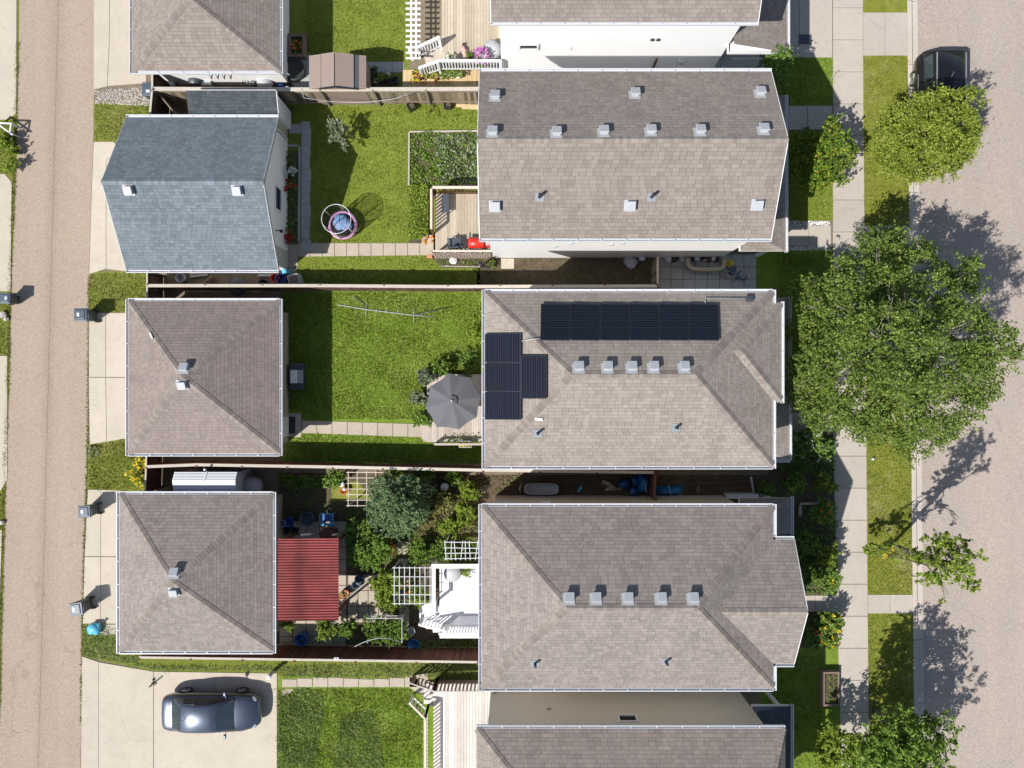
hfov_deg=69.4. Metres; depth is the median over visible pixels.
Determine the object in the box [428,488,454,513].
bush
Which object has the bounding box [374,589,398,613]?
bush
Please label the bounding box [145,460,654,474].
fence
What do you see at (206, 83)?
storage tote
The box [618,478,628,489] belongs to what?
blue sack
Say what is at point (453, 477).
bush
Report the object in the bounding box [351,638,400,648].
hose arch
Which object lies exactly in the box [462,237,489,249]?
barbecue
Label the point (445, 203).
storage box
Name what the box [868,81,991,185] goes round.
tree
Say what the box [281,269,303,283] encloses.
playhouse
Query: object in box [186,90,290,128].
shed
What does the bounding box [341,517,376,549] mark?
bush
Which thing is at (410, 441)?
lawn
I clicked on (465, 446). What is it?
planter box
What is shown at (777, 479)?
garden soil
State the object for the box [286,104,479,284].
lawn
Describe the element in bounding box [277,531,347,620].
shelter
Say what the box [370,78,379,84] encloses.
flower pot
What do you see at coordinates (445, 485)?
barrel
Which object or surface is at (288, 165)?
flower bed
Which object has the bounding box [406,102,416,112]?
plant tub
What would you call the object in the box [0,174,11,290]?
concrete pad
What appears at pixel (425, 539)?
weeds
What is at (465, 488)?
bush
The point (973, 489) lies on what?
street
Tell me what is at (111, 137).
grass
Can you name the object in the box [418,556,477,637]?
deck
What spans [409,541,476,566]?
weeds
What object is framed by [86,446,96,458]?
weeds
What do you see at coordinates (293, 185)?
bush
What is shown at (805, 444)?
bush
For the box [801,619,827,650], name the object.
bush
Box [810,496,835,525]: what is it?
bush
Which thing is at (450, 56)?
flower pot
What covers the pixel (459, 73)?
flower pot
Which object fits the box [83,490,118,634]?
driveway
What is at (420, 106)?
grass
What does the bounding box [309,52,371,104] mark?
shed
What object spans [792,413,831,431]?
path
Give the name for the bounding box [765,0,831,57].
path
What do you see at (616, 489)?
plank
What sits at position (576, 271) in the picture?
grass
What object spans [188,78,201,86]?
garden cart
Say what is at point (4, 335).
grass
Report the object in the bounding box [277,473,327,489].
vegetables
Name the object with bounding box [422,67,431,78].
flower pot
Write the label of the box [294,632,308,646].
tub
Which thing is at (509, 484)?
weeds
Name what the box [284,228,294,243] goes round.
bush
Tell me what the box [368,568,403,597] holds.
bush
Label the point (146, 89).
wheelie bin
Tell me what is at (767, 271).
lawn
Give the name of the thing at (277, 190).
window
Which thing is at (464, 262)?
ground cover
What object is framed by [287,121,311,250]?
path
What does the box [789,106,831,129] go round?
path
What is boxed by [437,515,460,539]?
bush
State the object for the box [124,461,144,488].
bush
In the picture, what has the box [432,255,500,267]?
garden soil
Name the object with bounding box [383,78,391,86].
crate
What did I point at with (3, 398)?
concrete pad
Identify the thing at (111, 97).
gravel
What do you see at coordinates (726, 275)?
bicycle
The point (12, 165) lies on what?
bush
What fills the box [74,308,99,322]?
wheelie bin
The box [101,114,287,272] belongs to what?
garage
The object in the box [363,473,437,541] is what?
tree
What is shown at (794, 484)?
bush
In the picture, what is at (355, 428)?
path
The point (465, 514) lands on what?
bush
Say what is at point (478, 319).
ground cover
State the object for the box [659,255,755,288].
patio
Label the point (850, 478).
sidewalk
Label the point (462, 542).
trellis
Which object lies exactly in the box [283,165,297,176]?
bush
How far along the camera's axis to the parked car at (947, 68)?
33.39 m
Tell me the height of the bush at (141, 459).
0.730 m
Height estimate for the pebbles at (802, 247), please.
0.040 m
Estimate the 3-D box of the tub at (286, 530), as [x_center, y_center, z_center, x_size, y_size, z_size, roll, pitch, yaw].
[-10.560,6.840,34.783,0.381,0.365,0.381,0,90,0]
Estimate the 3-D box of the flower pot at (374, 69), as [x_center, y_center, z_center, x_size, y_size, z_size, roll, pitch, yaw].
[-6.552,-14.542,34.598,0.687,0.736,0.688,0,90,0]
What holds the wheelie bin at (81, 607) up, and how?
on the driveway at (100, 579)
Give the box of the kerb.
[907,0,918,765]
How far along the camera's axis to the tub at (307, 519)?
34.74 m
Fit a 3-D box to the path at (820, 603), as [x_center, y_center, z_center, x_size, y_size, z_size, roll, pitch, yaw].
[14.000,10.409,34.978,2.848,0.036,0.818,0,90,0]
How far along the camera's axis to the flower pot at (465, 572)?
33.81 m
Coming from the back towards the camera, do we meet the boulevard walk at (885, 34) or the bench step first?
the boulevard walk at (885, 34)
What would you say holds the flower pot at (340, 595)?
on the patio at (358, 598)
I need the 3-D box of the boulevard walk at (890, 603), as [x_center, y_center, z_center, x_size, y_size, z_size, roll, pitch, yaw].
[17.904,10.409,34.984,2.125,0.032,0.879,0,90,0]
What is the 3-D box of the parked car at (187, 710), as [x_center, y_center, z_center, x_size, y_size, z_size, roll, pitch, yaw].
[-13.958,15.240,34.142,4.544,1.648,2.156,0,90,0]
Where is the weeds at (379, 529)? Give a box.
[345,506,420,614]
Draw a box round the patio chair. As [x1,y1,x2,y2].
[447,237,460,249]
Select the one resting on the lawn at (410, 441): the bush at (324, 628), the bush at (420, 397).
the bush at (420, 397)
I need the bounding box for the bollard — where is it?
[266,669,275,679]
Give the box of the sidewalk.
[833,0,868,766]
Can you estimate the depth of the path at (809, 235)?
34.96 m
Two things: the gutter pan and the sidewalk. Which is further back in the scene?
the gutter pan
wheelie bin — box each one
[0,293,19,304]
[69,596,96,615]
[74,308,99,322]
[78,502,102,517]
[142,82,150,98]
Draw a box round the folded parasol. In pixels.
[461,43,466,58]
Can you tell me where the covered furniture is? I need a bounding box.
[482,39,500,58]
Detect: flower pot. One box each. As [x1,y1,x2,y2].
[338,591,345,598]
[341,590,349,599]
[368,65,378,78]
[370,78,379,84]
[410,68,423,81]
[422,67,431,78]
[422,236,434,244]
[430,71,439,80]
[435,69,445,80]
[442,67,452,78]
[443,52,455,64]
[447,70,457,78]
[452,67,463,78]
[459,568,470,578]
[465,50,472,58]
[473,46,489,67]
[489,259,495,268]
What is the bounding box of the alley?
[0,0,93,767]
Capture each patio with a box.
[280,522,408,645]
[288,54,403,86]
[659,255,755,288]
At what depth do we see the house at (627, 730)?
29.17 m
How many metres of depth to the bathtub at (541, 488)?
34.82 m
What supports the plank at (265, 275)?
on the gravel strip
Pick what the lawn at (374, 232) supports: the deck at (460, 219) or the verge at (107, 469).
the deck at (460, 219)
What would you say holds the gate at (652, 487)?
attached to the fence at (333, 465)
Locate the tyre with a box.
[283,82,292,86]
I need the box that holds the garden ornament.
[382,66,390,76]
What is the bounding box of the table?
[444,568,460,581]
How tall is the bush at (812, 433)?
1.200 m
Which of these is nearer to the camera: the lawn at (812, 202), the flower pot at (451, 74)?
the flower pot at (451, 74)
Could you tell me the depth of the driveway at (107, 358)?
34.97 m
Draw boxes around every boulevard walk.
[863,13,907,55]
[865,226,909,244]
[868,595,912,612]
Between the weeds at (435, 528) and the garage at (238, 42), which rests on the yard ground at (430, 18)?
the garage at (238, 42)
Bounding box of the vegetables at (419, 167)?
[410,144,431,182]
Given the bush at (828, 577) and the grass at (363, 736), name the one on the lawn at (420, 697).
the grass at (363, 736)
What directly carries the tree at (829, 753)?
on the lawn at (830, 659)
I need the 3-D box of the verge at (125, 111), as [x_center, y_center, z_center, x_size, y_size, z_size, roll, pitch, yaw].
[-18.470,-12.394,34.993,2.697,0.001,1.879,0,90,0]
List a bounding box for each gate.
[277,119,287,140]
[648,469,657,499]
[651,256,659,288]
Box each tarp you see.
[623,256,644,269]
[637,474,648,493]
[656,486,681,495]
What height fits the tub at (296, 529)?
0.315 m
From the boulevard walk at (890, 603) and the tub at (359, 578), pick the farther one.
the boulevard walk at (890, 603)
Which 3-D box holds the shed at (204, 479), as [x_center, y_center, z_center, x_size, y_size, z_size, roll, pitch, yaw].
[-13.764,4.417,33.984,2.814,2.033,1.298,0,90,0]
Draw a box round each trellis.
[346,469,388,506]
[392,559,433,604]
[406,0,420,60]
[444,534,477,559]
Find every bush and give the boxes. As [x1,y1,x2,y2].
[0,131,22,155]
[3,155,21,172]
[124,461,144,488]
[131,456,144,470]
[278,621,296,632]
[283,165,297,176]
[284,178,297,191]
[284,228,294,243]
[315,620,338,641]
[325,468,347,489]
[326,114,352,151]
[337,616,357,638]
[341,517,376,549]
[345,541,374,571]
[362,534,393,572]
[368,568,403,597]
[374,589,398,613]
[383,462,405,483]
[383,537,396,553]
[400,582,412,593]
[408,540,427,563]
[409,390,428,405]
[410,583,430,609]
[412,408,432,427]
[413,464,436,482]
[416,367,436,386]
[419,507,439,528]
[425,536,456,563]
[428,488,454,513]
[431,355,451,376]
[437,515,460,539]
[443,471,464,486]
[454,498,477,528]
[455,479,480,501]
[456,348,478,377]
[465,325,481,341]
[754,480,776,496]
[779,469,806,495]
[792,428,816,458]
[794,529,823,559]
[800,562,816,593]
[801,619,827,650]
[802,423,823,443]
[806,565,843,595]
[809,470,839,494]
[810,436,835,463]
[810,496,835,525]
[816,540,841,570]
[817,609,845,634]
[818,631,839,649]
[877,544,893,558]
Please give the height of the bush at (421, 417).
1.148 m
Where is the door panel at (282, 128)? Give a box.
[278,120,287,138]
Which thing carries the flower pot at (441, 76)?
on the boardwalk
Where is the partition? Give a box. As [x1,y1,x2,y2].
[339,578,369,606]
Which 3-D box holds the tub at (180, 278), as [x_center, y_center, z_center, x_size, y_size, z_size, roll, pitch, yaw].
[-15.547,-4.973,34.786,0.462,0.407,0.462,0,90,0]
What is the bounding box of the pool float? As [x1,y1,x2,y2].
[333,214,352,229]
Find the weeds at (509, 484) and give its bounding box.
[477,475,521,495]
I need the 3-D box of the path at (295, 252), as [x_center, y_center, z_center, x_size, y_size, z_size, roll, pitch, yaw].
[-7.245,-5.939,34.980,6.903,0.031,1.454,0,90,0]
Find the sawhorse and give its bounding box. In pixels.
[0,122,20,137]
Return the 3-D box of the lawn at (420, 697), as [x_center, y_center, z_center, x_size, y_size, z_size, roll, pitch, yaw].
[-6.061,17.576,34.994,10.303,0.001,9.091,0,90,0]
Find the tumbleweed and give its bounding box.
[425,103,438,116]
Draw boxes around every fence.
[138,645,477,664]
[144,456,163,490]
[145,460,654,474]
[146,273,165,297]
[147,283,657,291]
[149,75,172,113]
[151,87,478,106]
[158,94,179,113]
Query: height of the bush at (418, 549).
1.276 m
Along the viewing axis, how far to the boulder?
34.87 m
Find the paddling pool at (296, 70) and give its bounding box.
[287,58,305,81]
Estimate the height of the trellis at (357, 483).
1.530 m
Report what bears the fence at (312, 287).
on the yard ground at (430, 18)
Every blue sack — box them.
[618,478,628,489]
[629,486,638,495]
[631,477,638,485]
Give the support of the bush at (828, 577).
on the garden soil at (777, 479)
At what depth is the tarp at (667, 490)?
34.74 m
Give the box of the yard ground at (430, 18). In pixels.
[80,0,840,767]
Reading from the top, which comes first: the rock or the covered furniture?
the covered furniture
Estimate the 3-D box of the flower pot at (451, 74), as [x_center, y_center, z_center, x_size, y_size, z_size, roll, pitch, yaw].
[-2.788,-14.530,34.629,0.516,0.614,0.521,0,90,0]
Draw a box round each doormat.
[289,417,294,432]
[799,34,811,43]
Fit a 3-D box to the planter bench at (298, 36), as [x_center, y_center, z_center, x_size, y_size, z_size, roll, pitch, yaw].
[-10.110,-15.900,34.734,0.800,0.533,1.100,0,90,0]
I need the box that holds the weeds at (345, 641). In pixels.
[282,631,414,647]
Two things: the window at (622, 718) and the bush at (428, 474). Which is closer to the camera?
the window at (622, 718)
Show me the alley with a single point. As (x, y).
(41, 685)
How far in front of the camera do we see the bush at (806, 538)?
34.05 m
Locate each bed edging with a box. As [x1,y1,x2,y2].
[408,130,476,185]
[441,265,479,266]
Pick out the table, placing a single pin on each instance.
(452, 574)
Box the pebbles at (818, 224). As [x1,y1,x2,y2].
[788,220,829,225]
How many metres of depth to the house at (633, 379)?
28.52 m
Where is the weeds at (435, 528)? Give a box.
[409,475,479,535]
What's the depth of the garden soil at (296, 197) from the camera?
34.99 m
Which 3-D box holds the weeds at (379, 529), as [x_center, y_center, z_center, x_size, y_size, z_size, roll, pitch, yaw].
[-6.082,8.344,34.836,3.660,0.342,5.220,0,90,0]
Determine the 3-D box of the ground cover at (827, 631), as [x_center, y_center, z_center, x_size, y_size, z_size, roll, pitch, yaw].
[14.501,11.654,34.854,2.120,0.308,1.706,0,90,0]
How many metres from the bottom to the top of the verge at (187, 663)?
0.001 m
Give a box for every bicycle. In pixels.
[719,271,734,278]
[726,264,746,281]
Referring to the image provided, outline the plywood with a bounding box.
[456,104,477,109]
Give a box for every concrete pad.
[0,0,16,119]
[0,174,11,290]
[0,356,7,489]
[0,530,1,584]
[501,259,513,268]
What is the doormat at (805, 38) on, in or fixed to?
on the path at (813, 18)
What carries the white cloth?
on the deck at (456, 613)
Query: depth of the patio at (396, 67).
34.97 m
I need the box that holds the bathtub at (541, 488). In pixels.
[519,482,558,494]
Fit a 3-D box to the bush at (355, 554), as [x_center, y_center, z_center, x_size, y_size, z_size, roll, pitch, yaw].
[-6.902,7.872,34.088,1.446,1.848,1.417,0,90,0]
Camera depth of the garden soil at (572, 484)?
34.99 m
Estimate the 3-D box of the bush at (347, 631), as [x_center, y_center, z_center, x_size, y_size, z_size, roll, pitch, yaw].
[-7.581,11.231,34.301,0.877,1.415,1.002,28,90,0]
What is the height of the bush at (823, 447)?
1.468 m
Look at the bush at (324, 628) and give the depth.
33.78 m
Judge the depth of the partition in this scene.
34.70 m
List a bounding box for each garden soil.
[277,472,477,652]
[288,151,297,241]
[409,132,477,242]
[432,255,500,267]
[477,475,767,505]
[768,435,837,647]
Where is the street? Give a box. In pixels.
[917,0,1023,767]
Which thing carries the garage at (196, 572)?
on the yard ground at (430, 18)
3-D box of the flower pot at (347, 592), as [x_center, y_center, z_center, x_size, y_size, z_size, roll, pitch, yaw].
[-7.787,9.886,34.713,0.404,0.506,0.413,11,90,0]
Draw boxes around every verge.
[0,0,18,696]
[82,623,476,679]
[87,438,144,491]
[93,102,149,141]
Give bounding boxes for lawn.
[277,665,477,767]
[282,291,480,462]
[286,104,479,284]
[289,0,409,86]
[331,481,370,501]
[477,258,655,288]
[755,248,832,409]
[762,648,839,767]
[770,56,832,105]
[788,131,832,220]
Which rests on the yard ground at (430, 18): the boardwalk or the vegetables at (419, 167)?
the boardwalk
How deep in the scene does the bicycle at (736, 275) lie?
34.87 m
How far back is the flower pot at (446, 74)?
34.58 m
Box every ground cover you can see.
[409,183,428,239]
[433,259,499,266]
[444,434,477,442]
[471,302,481,358]
[778,436,835,474]
[796,506,840,595]
[801,613,841,648]
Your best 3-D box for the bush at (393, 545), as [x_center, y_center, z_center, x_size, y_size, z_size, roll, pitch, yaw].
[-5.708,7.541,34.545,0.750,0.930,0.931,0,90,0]
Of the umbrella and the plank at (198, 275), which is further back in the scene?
the plank at (198, 275)
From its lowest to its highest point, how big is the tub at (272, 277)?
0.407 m
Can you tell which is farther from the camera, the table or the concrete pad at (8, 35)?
the concrete pad at (8, 35)
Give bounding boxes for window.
[274,184,281,213]
[518,43,538,49]
[617,714,638,722]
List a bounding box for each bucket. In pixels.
[340,487,347,494]
[726,259,732,266]
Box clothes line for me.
[337,296,448,322]
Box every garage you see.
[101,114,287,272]
[116,491,282,653]
[125,298,288,455]
[129,0,288,84]
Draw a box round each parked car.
[162,687,261,738]
[910,50,966,162]
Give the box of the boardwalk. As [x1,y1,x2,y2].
[402,70,478,86]
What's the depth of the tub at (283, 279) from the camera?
34.80 m
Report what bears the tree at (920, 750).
on the boulevard
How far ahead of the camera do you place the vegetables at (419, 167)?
34.92 m
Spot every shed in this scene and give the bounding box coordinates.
[172,468,247,490]
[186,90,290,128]
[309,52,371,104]
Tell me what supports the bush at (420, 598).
on the garden soil at (424, 634)
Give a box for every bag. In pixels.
[87,622,100,634]
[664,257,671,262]
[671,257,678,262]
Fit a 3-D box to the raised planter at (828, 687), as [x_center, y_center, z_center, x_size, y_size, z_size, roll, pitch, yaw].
[14.918,14.289,34.769,0.839,0.462,1.618,0,90,0]
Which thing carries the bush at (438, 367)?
on the lawn at (410, 441)
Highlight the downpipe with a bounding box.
[750,477,754,492]
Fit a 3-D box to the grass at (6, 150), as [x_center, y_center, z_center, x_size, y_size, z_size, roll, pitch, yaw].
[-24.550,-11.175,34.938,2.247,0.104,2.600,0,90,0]
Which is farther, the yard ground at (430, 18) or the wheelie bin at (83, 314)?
the yard ground at (430, 18)
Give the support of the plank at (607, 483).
on the garden soil at (572, 484)
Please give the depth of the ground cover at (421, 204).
34.74 m
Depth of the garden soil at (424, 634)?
34.99 m
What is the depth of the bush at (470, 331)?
34.10 m
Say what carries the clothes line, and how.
on the lawn at (410, 441)
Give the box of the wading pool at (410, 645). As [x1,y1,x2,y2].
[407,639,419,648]
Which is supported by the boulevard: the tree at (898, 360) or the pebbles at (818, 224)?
the tree at (898, 360)
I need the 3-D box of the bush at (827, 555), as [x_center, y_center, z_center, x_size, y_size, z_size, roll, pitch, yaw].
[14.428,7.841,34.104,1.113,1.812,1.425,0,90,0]
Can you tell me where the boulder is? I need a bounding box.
[449,258,457,263]
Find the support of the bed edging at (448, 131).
on the garden soil at (419, 141)
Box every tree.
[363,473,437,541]
[753,44,799,89]
[784,219,1023,469]
[788,113,859,192]
[814,721,868,767]
[838,702,965,767]
[862,528,988,603]
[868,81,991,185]
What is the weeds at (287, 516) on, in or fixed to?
on the garden soil at (424, 634)
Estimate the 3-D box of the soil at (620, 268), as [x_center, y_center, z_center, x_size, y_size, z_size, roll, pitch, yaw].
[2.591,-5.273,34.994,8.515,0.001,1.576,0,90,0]
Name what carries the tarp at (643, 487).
on the garden soil at (572, 484)
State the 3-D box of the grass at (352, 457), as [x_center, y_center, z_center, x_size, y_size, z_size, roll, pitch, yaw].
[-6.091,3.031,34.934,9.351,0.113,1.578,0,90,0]
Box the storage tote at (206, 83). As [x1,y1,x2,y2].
[200,80,213,86]
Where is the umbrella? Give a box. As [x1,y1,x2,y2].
[425,373,480,428]
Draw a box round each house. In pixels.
[474,692,793,767]
[477,68,788,257]
[478,492,807,691]
[482,289,791,468]
[490,0,789,67]
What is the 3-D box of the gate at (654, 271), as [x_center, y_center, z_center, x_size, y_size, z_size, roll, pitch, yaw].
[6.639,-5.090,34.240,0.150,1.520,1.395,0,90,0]
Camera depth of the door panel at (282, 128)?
34.29 m
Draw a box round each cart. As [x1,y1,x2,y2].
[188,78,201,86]
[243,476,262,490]
[320,511,335,525]
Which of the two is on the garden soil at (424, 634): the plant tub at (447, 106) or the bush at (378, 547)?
the bush at (378, 547)
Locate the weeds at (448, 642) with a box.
[416,638,476,649]
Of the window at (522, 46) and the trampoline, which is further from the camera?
the trampoline
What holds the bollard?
on the verge at (187, 663)
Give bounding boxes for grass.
[0,121,14,173]
[0,304,9,355]
[79,279,89,725]
[88,272,145,311]
[94,103,147,140]
[274,687,327,767]
[285,433,481,462]
[298,255,500,284]
[330,709,383,767]
[408,104,477,130]
[502,258,651,284]
[864,55,909,224]
[868,614,914,765]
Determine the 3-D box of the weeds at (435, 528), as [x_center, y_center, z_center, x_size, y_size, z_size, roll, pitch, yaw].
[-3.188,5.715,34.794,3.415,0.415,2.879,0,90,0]
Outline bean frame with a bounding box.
[361,609,410,647]
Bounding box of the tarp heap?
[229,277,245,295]
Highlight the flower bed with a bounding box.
[286,150,297,240]
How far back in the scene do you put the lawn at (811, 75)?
34.99 m
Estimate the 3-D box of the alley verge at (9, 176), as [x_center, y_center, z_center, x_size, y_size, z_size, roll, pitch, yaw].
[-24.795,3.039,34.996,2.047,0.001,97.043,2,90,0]
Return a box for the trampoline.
[321,204,357,240]
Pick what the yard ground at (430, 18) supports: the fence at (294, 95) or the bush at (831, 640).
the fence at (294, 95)
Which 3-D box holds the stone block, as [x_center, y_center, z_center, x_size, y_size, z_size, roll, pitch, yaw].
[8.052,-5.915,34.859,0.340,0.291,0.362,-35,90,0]
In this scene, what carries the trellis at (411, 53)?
on the yard ground at (430, 18)
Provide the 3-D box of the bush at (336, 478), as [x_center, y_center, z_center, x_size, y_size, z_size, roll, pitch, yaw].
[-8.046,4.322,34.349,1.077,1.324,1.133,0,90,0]
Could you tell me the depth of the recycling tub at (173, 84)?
34.64 m
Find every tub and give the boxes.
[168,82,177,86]
[175,273,186,282]
[258,279,269,283]
[270,274,279,282]
[275,273,286,283]
[282,526,291,533]
[284,517,294,526]
[291,527,298,533]
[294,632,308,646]
[300,512,314,526]
[351,581,359,588]
[354,574,363,583]
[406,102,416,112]
[406,626,414,635]
[444,102,451,109]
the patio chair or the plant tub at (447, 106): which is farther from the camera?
the plant tub at (447, 106)
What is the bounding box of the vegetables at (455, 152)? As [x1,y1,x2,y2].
[434,133,477,183]
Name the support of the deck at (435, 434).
on the lawn at (410, 441)
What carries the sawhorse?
on the alley
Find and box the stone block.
[679,257,685,262]
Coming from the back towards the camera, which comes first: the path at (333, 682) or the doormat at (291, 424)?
the path at (333, 682)
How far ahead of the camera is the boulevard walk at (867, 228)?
34.97 m
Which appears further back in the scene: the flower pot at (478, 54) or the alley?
the alley
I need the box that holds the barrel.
[441,482,448,490]
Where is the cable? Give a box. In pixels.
[301,89,416,102]
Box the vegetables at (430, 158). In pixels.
[409,130,477,186]
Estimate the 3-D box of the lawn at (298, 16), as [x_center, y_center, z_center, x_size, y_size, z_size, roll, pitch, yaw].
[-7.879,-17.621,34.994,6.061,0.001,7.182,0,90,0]
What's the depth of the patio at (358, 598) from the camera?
34.97 m
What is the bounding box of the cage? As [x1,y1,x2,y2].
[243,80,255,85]
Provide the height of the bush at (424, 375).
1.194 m
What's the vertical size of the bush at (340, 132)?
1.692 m
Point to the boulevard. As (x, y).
(884, 6)
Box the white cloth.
[424,604,435,616]
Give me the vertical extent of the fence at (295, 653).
1.770 m
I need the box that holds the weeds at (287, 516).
[282,487,356,521]
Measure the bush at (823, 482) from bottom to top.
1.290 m
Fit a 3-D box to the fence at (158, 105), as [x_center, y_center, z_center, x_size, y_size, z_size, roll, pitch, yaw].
[-16.165,-13.018,34.090,0.201,1.820,2.117,3,90,0]
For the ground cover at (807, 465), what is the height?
0.320 m
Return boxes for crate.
[376,80,384,86]
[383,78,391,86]
[391,76,398,84]
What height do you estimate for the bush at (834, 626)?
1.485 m
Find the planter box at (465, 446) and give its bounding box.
[459,441,471,447]
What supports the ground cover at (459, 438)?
on the deck at (435, 434)
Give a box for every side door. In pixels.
[275,244,287,268]
[283,417,288,436]
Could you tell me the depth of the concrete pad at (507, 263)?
34.99 m
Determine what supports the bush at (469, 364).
on the lawn at (410, 441)
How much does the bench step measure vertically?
0.120 m
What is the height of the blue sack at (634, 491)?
0.316 m
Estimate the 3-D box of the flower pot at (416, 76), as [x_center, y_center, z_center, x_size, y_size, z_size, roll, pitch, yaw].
[-4.427,-14.448,34.604,0.692,0.665,0.730,0,90,0]
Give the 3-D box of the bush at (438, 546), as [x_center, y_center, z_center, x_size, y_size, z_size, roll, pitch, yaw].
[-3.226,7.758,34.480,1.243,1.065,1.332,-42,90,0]
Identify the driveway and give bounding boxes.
[81,656,276,767]
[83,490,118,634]
[89,142,125,273]
[89,313,124,443]
[94,0,146,88]
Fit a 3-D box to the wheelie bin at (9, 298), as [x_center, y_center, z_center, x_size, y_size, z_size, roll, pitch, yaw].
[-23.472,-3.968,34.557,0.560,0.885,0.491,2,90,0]
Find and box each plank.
[190,273,207,277]
[203,276,212,283]
[258,273,271,276]
[601,480,613,485]
[605,486,615,490]
[611,487,625,492]
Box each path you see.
[282,672,427,695]
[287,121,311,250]
[287,243,421,273]
[288,413,426,441]
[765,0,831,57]
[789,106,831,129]
[789,226,830,245]
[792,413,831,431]
[806,595,837,612]
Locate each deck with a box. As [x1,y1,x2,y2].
[409,675,489,767]
[417,0,501,77]
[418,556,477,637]
[422,186,492,258]
[422,374,481,444]
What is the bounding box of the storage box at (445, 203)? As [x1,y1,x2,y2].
[442,194,448,213]
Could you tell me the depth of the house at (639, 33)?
31.38 m
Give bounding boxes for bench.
[288,33,306,59]
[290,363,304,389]
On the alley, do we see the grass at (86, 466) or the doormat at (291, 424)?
the grass at (86, 466)
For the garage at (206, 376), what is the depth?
32.18 m
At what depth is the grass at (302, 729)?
34.94 m
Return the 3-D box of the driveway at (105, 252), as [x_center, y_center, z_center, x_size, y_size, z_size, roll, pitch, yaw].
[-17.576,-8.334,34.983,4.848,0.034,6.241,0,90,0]
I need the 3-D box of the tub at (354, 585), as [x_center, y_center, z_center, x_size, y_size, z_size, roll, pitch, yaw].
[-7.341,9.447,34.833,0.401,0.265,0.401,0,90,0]
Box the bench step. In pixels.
[798,502,819,515]
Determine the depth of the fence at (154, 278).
34.04 m
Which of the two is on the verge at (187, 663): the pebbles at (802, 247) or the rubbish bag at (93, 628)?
the rubbish bag at (93, 628)
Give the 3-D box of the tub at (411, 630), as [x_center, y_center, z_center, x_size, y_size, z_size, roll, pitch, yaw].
[-4.740,11.610,34.783,0.420,0.365,0.420,0,90,0]
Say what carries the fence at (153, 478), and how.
on the yard ground at (430, 18)
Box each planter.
[685,257,726,271]
[818,669,839,705]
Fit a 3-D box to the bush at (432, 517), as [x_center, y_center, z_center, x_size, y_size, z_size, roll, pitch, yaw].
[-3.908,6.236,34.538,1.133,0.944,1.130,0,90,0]
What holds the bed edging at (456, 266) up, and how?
on the garden soil at (483, 260)
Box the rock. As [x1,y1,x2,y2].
[0,311,6,317]
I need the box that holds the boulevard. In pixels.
[863,0,913,762]
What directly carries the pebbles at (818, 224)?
on the yard ground at (430, 18)
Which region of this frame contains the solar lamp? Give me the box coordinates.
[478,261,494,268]
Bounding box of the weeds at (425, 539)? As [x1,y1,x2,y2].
[413,535,477,543]
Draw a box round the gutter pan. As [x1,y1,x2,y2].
[912,0,923,735]
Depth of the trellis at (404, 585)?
33.49 m
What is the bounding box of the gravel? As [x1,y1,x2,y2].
[94,87,149,105]
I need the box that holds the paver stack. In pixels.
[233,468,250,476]
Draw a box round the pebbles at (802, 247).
[788,246,830,250]
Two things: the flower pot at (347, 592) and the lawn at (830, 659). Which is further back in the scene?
the lawn at (830, 659)
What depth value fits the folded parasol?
34.03 m
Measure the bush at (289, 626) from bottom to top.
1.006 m
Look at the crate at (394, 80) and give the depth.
34.90 m
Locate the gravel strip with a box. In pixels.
[200,271,280,283]
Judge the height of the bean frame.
1.467 m

